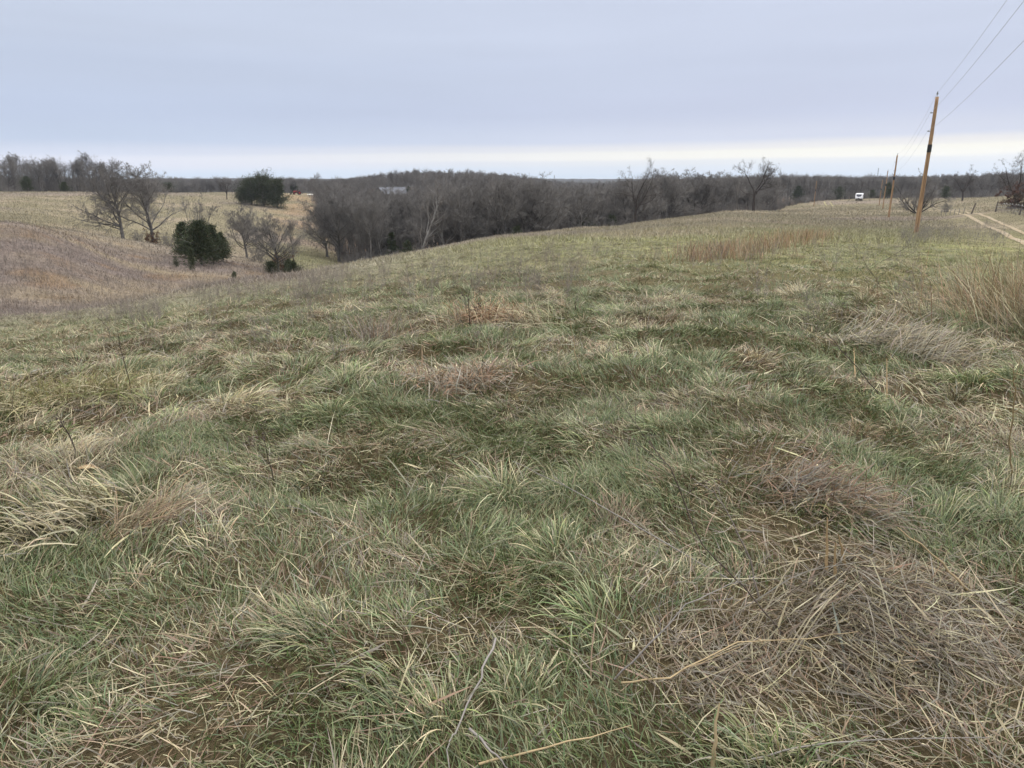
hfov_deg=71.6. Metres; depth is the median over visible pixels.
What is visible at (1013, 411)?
weed stalk
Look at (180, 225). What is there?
cedar tree
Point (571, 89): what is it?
sky
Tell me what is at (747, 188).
bare tree
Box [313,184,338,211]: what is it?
bare tree
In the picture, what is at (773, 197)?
bare tree
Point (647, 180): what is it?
bare tree
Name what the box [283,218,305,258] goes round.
bare tree
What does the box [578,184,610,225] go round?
bare tree
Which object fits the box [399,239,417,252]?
cedar tree
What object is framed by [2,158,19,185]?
bare tree
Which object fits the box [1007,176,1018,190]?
bare tree
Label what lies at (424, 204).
bare tree
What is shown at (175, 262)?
cedar tree
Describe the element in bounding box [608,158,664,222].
bare tree
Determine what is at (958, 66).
power line
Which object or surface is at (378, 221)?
bare tree
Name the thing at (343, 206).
bare tree
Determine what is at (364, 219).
bare tree
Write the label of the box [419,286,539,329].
straw clump
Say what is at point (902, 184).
bare tree
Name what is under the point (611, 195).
bare tree
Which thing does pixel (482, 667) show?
weed stalk
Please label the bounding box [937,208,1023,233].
track
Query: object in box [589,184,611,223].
bare tree
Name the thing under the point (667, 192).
bare tree
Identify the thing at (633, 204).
bare tree
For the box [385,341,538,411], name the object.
straw clump
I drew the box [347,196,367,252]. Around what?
bare tree
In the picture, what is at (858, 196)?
camper trailer
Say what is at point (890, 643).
matted reeds
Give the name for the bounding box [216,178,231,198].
bare tree
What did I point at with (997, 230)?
track
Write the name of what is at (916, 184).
bare tree
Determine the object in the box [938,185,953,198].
cedar tree
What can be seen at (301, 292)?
dead weeds
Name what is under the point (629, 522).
weed stalk
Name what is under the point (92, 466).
dead leaf
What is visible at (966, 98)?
power line
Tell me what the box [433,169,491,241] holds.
bare tree
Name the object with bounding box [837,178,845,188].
bare tree
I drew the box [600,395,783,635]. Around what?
weed stalk
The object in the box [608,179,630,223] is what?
bare tree
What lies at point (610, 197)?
bare tree
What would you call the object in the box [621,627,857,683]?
weed stalk
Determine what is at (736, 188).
bare tree
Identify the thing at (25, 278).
hillside weeds
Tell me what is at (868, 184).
bare tree
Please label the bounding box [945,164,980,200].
bare tree
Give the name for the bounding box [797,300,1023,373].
straw clump
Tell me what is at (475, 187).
bare tree
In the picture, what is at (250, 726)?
ground
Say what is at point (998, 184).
bare tree
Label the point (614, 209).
bare tree
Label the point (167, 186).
cedar tree
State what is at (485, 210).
bare tree
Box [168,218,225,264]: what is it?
cedar tree
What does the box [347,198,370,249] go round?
bare tree
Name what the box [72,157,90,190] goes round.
bare tree
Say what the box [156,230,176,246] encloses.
thicket
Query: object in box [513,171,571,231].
bare tree
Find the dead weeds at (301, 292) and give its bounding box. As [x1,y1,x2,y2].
[0,221,1023,357]
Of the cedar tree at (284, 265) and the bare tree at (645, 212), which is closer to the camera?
the cedar tree at (284, 265)
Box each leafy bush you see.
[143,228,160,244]
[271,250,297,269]
[995,181,1023,208]
[1012,191,1023,208]
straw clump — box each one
[0,348,218,428]
[0,454,158,590]
[325,308,420,344]
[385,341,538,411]
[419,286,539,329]
[462,282,572,329]
[712,432,976,552]
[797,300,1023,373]
[852,231,1023,340]
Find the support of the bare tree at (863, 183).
on the ground at (250, 726)
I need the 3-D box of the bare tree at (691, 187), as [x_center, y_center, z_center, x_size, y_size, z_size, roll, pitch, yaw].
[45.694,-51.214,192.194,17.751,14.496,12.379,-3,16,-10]
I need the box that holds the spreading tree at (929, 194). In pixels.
[891,169,956,213]
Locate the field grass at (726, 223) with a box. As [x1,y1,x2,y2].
[0,191,1023,354]
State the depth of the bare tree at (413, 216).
141.19 m
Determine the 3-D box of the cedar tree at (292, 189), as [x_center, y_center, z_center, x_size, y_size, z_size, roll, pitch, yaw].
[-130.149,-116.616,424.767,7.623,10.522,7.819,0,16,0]
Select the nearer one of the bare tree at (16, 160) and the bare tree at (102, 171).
the bare tree at (16, 160)
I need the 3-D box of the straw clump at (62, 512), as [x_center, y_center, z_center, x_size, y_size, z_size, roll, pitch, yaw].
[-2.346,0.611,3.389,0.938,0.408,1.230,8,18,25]
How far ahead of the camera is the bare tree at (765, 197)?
246.88 m
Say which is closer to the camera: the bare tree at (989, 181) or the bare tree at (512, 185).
the bare tree at (512, 185)
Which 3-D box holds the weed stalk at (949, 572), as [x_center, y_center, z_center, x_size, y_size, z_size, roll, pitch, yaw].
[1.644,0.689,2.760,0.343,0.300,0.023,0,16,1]
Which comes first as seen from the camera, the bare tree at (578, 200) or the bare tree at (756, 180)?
the bare tree at (578, 200)
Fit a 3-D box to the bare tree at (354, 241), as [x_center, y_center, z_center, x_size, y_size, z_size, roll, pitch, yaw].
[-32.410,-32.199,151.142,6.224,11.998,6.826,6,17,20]
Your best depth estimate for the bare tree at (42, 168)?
329.74 m
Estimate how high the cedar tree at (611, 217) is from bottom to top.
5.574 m
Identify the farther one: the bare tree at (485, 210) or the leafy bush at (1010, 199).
the bare tree at (485, 210)
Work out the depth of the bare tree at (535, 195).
129.16 m
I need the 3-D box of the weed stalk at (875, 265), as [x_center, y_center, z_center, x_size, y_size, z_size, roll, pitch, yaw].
[4.712,-1.478,9.513,1.232,1.063,3.266,5,17,16]
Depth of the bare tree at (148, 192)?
107.34 m
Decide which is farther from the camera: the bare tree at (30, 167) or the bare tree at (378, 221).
the bare tree at (30, 167)
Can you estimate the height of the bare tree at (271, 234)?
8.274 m
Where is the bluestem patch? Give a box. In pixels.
[638,225,865,264]
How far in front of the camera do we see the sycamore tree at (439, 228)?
123.80 m
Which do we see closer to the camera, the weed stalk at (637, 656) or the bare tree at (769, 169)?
the weed stalk at (637, 656)
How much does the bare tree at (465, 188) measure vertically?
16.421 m
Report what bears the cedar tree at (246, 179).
on the ground at (250, 726)
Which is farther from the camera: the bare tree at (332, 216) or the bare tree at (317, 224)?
the bare tree at (332, 216)
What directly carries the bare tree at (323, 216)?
on the ground at (250, 726)
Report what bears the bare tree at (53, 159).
on the ground at (250, 726)
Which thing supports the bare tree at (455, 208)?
on the ground at (250, 726)
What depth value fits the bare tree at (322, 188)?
201.69 m
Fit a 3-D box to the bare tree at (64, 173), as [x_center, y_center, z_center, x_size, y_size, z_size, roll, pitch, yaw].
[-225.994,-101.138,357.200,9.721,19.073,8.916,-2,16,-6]
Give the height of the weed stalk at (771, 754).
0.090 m
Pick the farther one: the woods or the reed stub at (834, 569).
the woods
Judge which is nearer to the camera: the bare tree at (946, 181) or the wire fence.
the wire fence
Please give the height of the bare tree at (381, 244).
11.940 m
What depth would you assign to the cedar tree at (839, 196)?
299.58 m
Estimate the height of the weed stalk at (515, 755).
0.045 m
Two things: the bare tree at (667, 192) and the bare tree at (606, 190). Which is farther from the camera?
the bare tree at (667, 192)
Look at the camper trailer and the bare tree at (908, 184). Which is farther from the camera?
the bare tree at (908, 184)
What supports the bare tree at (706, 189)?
on the ground at (250, 726)
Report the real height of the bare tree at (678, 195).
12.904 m
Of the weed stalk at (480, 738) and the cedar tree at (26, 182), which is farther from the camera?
the cedar tree at (26, 182)
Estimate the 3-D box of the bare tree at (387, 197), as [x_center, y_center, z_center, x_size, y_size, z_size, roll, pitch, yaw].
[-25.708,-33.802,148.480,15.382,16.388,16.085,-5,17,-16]
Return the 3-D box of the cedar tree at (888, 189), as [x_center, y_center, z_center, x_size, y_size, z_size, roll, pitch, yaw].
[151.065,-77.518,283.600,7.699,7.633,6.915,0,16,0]
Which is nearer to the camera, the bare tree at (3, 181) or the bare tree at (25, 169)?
the bare tree at (3, 181)
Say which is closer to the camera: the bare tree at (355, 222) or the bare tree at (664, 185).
the bare tree at (355, 222)
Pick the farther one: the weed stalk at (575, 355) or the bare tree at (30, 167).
the bare tree at (30, 167)
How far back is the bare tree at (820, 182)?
300.76 m
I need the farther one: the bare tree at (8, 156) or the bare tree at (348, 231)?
the bare tree at (8, 156)
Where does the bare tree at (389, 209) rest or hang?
on the ground at (250, 726)
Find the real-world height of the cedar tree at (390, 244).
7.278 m
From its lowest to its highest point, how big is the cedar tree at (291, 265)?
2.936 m
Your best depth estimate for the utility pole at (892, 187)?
118.09 m
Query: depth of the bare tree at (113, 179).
103.09 m
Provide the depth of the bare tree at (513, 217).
124.17 m
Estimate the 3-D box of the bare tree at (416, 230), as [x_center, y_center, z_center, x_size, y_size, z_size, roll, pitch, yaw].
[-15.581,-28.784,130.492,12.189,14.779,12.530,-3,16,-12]
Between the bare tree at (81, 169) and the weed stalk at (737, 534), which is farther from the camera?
the bare tree at (81, 169)
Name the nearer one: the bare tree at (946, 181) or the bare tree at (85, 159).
the bare tree at (946, 181)
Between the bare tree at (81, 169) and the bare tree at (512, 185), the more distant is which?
the bare tree at (81, 169)
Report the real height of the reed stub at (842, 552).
0.179 m
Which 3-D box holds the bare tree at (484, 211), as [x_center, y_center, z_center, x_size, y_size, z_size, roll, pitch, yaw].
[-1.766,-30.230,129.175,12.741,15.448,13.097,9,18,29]
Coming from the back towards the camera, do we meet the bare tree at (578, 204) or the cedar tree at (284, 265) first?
the bare tree at (578, 204)
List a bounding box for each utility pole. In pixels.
[882,171,887,208]
[888,155,897,216]
[914,91,938,232]
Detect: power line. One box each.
[787,46,1018,189]
[833,0,1006,181]
[837,1,1023,185]
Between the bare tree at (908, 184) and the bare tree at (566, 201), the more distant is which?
the bare tree at (908, 184)
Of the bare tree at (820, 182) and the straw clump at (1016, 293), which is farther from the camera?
the bare tree at (820, 182)
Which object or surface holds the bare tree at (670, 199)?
on the ground at (250, 726)
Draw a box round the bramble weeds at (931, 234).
[897,218,1010,246]
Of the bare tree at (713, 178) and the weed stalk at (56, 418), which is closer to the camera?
the weed stalk at (56, 418)
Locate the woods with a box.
[0,167,1023,253]
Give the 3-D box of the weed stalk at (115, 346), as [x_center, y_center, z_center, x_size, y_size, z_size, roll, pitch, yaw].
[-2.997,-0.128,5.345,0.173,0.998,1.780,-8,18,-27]
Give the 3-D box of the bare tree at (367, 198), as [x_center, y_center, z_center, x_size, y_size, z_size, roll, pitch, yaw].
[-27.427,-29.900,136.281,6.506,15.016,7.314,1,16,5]
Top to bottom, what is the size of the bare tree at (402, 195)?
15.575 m
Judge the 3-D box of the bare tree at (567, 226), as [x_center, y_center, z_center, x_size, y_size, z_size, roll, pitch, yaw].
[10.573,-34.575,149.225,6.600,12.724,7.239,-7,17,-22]
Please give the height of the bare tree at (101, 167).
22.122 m
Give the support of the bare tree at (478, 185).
on the ground at (250, 726)
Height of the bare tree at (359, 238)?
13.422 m
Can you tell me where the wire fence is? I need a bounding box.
[995,201,1023,214]
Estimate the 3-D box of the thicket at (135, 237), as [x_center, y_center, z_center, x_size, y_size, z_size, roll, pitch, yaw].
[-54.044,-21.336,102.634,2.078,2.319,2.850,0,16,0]
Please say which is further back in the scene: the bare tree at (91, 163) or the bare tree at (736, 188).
the bare tree at (91, 163)
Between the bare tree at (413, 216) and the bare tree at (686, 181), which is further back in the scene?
the bare tree at (686, 181)
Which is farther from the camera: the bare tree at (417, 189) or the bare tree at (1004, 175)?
the bare tree at (1004, 175)
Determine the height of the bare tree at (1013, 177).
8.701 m
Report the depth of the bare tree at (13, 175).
286.55 m
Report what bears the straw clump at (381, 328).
on the ground at (250, 726)
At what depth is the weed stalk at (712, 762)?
1.98 m
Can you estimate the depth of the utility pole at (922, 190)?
50.05 m
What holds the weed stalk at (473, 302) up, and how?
on the ground at (250, 726)
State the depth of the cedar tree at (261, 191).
244.83 m
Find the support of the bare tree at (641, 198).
on the ground at (250, 726)
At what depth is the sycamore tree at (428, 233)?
122.97 m
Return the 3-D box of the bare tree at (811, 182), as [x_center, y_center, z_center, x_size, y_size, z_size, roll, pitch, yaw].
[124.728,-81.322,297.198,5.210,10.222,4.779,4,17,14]
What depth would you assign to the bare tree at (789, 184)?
291.15 m
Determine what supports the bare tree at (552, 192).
on the ground at (250, 726)
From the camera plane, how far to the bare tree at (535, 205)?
124.68 m
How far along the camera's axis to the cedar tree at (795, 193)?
296.46 m
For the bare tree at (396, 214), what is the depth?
143.85 m
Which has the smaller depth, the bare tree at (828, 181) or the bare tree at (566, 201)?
the bare tree at (566, 201)
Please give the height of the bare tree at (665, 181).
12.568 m
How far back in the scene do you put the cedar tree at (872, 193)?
299.04 m
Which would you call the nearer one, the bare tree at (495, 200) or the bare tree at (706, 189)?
the bare tree at (495, 200)
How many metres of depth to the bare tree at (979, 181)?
301.55 m
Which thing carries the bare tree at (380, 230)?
on the ground at (250, 726)
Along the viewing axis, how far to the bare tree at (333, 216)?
154.76 m
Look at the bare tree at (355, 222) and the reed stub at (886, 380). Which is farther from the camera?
the bare tree at (355, 222)
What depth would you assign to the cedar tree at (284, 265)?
86.95 m
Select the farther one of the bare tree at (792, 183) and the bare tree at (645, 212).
the bare tree at (792, 183)
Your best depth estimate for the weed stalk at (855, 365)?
5.26 m
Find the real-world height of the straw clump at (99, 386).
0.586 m
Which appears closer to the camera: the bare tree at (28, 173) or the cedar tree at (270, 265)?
the cedar tree at (270, 265)
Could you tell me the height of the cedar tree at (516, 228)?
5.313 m
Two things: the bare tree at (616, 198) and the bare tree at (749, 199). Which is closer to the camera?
the bare tree at (616, 198)
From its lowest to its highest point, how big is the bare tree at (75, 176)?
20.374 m
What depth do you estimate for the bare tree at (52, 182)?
335.23 m
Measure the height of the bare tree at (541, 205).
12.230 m
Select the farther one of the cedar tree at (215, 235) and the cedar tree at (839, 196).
the cedar tree at (839, 196)
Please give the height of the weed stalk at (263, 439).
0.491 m
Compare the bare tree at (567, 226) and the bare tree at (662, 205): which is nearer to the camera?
the bare tree at (567, 226)
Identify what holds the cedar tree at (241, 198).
on the ground at (250, 726)
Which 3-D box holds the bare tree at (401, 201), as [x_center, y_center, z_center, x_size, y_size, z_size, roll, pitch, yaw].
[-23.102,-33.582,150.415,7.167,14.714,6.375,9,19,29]
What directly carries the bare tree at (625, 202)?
on the ground at (250, 726)
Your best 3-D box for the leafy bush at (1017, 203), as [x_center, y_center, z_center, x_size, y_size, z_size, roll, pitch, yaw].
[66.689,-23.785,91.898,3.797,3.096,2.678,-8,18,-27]
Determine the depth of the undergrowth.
202.02 m
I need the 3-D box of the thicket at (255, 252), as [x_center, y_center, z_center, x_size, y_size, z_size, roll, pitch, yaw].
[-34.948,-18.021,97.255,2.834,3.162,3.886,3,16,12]
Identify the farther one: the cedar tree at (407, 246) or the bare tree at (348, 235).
the bare tree at (348, 235)
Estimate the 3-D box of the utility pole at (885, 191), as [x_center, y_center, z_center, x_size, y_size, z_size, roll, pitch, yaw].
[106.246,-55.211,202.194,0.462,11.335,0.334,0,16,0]
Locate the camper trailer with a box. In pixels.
[855,193,863,199]
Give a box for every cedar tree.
[17,175,33,191]
[58,182,73,191]
[161,181,176,192]
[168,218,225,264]
[169,220,188,256]
[173,256,179,267]
[184,247,196,270]
[198,223,235,262]
[217,232,231,261]
[229,174,263,204]
[232,185,257,204]
[244,167,282,206]
[262,259,279,274]
[263,176,294,209]
[283,258,292,271]
[285,258,307,272]
[290,181,297,192]
[384,232,400,255]
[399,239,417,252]
[509,225,521,233]
[605,214,619,226]
[787,185,805,201]
[830,186,846,199]
[865,189,879,197]
[878,180,896,198]
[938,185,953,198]
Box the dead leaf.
[79,464,98,468]
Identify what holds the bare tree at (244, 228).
on the ground at (250, 726)
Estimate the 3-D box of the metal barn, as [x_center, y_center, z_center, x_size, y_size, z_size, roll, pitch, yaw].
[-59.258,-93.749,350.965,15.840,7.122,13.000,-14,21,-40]
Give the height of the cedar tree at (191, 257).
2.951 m
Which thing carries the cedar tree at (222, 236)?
on the ground at (250, 726)
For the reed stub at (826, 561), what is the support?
on the matted reeds
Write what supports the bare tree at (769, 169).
on the ground at (250, 726)
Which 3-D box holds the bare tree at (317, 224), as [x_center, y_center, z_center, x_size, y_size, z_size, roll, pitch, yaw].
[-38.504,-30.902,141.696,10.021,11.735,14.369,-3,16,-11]
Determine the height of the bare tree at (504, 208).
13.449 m
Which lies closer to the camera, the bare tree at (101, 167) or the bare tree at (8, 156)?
the bare tree at (8, 156)
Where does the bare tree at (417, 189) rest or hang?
on the ground at (250, 726)
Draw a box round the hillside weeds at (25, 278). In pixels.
[0,226,259,304]
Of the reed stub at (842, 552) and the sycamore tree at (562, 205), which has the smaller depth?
the reed stub at (842, 552)
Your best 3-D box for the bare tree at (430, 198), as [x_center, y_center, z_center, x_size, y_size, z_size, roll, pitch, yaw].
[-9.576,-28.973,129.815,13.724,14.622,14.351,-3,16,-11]
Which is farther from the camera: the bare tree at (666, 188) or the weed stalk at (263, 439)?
the bare tree at (666, 188)
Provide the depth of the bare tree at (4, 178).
280.37 m
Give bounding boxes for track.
[933,208,1023,244]
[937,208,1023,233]
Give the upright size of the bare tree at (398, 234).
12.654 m
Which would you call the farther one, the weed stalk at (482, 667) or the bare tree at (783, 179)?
the bare tree at (783, 179)
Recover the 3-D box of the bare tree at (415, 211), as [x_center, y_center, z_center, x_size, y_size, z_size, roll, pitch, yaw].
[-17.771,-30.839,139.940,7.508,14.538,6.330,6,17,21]
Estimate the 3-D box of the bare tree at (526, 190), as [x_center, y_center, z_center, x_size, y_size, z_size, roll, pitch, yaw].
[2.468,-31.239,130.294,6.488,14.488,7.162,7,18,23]
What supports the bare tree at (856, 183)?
on the ground at (250, 726)
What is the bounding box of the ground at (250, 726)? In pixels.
[0,178,1023,767]
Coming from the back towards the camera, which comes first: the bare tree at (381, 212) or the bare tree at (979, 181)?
the bare tree at (979, 181)
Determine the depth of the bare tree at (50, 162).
336.02 m
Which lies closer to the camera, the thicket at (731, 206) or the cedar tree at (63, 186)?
the thicket at (731, 206)
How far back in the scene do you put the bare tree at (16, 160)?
303.72 m
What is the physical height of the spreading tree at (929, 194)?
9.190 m
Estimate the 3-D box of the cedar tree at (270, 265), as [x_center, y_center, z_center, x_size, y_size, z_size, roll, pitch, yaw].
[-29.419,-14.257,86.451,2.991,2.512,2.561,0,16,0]
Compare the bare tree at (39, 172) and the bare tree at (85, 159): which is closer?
the bare tree at (39, 172)
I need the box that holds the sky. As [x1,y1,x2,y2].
[0,0,1023,178]
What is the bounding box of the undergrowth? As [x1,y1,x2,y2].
[0,183,1022,262]
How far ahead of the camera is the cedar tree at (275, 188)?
244.39 m
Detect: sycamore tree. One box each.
[414,180,455,248]
[421,174,457,244]
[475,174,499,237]
[552,181,573,227]
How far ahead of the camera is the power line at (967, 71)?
27.67 m
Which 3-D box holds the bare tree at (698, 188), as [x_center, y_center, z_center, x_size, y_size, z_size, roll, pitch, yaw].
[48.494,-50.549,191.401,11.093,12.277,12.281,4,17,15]
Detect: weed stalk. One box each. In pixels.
[55,413,82,458]
[90,310,131,390]
[236,412,279,482]
[446,637,496,767]
[459,279,489,323]
[468,728,507,767]
[479,725,631,765]
[513,461,730,580]
[570,323,585,385]
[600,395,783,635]
[614,567,756,679]
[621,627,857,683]
[693,478,759,600]
[710,703,719,766]
[751,730,989,759]
[817,236,927,302]
[826,333,879,396]
[897,527,973,595]
[983,359,1023,477]
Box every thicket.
[130,230,144,241]
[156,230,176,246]
[246,243,269,261]
[727,201,736,210]
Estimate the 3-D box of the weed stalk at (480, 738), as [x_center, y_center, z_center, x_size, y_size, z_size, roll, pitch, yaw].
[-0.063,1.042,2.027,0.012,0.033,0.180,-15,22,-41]
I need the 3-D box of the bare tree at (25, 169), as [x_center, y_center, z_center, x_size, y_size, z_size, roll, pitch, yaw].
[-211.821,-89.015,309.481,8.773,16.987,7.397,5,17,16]
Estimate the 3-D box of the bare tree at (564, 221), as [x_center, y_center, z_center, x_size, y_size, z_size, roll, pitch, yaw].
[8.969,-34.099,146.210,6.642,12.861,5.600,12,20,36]
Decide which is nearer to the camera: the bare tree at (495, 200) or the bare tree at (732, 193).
the bare tree at (495, 200)
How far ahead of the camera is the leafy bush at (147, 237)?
107.05 m
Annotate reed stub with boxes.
[825,517,828,577]
[833,542,836,580]
[838,534,846,568]
[886,358,887,396]
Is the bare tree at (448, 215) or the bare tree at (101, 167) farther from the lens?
the bare tree at (101, 167)
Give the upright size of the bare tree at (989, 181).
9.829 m
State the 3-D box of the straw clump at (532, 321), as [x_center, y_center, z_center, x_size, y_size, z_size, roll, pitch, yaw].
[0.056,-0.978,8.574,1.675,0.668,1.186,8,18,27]
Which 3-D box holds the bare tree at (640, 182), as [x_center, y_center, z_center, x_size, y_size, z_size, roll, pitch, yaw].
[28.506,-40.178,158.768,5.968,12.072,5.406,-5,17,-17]
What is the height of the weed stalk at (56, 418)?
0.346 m
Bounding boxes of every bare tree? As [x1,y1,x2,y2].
[0,158,30,191]
[0,164,8,190]
[0,171,7,189]
[1,153,25,182]
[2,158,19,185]
[8,152,31,190]
[18,161,32,184]
[20,163,36,189]
[22,159,41,190]
[26,161,46,191]
[27,156,50,190]
[29,159,67,191]
[32,158,66,191]
[40,154,60,190]
[48,159,67,190]
[57,165,70,183]
[60,162,77,190]
[65,158,148,238]
[66,163,84,190]
[70,158,91,190]
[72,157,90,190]
[77,151,100,191]
[80,160,121,190]
[89,160,109,189]
[94,162,108,189]
[101,161,189,240]
[180,192,219,225]
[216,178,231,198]
[216,201,269,257]
[241,207,305,271]
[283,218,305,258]
[294,199,343,256]
[295,191,362,261]
[308,196,355,242]
[310,181,331,203]
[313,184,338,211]
[321,186,358,250]
[321,190,345,248]
[332,207,354,253]
[333,200,351,257]
[337,193,363,255]
[338,198,386,258]
[343,226,365,249]
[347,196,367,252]
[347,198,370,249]
[350,192,390,257]
[351,188,385,243]
[357,188,391,255]
[358,214,390,256]
[360,183,420,248]
[363,193,392,253]
[365,199,396,256]
[383,194,416,251]
[383,197,394,248]
[386,187,410,208]
[390,191,410,249]
[390,200,419,248]
[395,186,459,248]
[400,186,425,239]
[402,185,435,247]
[402,190,426,247]
[412,187,438,247]
[416,184,494,245]
[421,175,493,241]
[424,186,489,242]
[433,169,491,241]
[437,183,476,241]
[457,194,518,235]
[465,172,516,234]
[465,179,488,202]
[466,177,531,239]
[471,175,528,233]
[481,173,520,234]
[490,172,573,233]
[502,176,522,232]
[504,185,526,232]
[511,173,538,221]
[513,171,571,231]
[526,181,548,229]
[528,185,555,225]
[544,182,559,220]
[544,188,572,228]
[554,191,573,229]
[556,183,606,227]
[558,179,584,226]
[568,189,585,226]
[573,184,626,225]
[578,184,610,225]
[588,183,612,220]
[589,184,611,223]
[600,179,622,218]
[602,176,650,223]
[603,187,620,212]
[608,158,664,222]
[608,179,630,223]
[619,181,659,221]
[629,177,668,220]
[631,182,651,220]
[633,179,653,221]
[638,168,676,218]
[640,173,659,219]
[645,177,675,215]
[649,182,668,217]
[652,172,685,215]
[658,171,676,218]
[660,173,677,213]
[664,172,698,216]
[667,167,709,213]
[678,177,690,207]
[680,173,711,214]
[690,173,727,210]
[698,170,728,209]
[714,171,746,207]
[732,158,789,210]
[732,172,767,209]
[732,176,744,209]
[741,176,757,208]
[748,174,765,192]
[755,174,775,206]
[758,168,789,208]
[780,174,790,194]
[782,178,793,200]
[786,171,797,200]
[796,177,806,202]
[805,178,814,194]
[815,176,824,195]
[823,176,834,199]
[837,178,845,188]
[841,177,851,192]
[853,180,860,192]
[860,177,867,191]
[864,177,872,188]
[899,176,906,189]
[904,179,912,192]
[911,178,919,195]
[939,175,949,186]
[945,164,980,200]
[964,178,977,193]
[976,177,987,188]
[982,177,992,196]
[991,151,1023,206]
[992,177,1001,188]
[999,170,1011,193]
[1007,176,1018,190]
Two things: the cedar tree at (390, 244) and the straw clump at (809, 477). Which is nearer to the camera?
the straw clump at (809, 477)
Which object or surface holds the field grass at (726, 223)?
on the ground at (250, 726)
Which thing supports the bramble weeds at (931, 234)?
on the ground at (250, 726)
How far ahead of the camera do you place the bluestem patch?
18.90 m
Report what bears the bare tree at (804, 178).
on the ground at (250, 726)
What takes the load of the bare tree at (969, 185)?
on the ground at (250, 726)
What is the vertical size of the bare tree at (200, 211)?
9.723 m
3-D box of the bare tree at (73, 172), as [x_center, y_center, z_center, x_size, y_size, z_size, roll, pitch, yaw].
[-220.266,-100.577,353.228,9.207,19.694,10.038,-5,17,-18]
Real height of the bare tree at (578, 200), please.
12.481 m
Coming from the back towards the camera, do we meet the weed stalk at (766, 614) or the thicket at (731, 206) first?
the thicket at (731, 206)
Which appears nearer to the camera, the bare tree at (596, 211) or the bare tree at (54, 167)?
the bare tree at (596, 211)
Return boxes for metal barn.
[376,187,406,197]
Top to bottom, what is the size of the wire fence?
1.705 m
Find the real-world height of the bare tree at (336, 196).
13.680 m
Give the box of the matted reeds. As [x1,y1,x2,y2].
[569,504,1023,767]

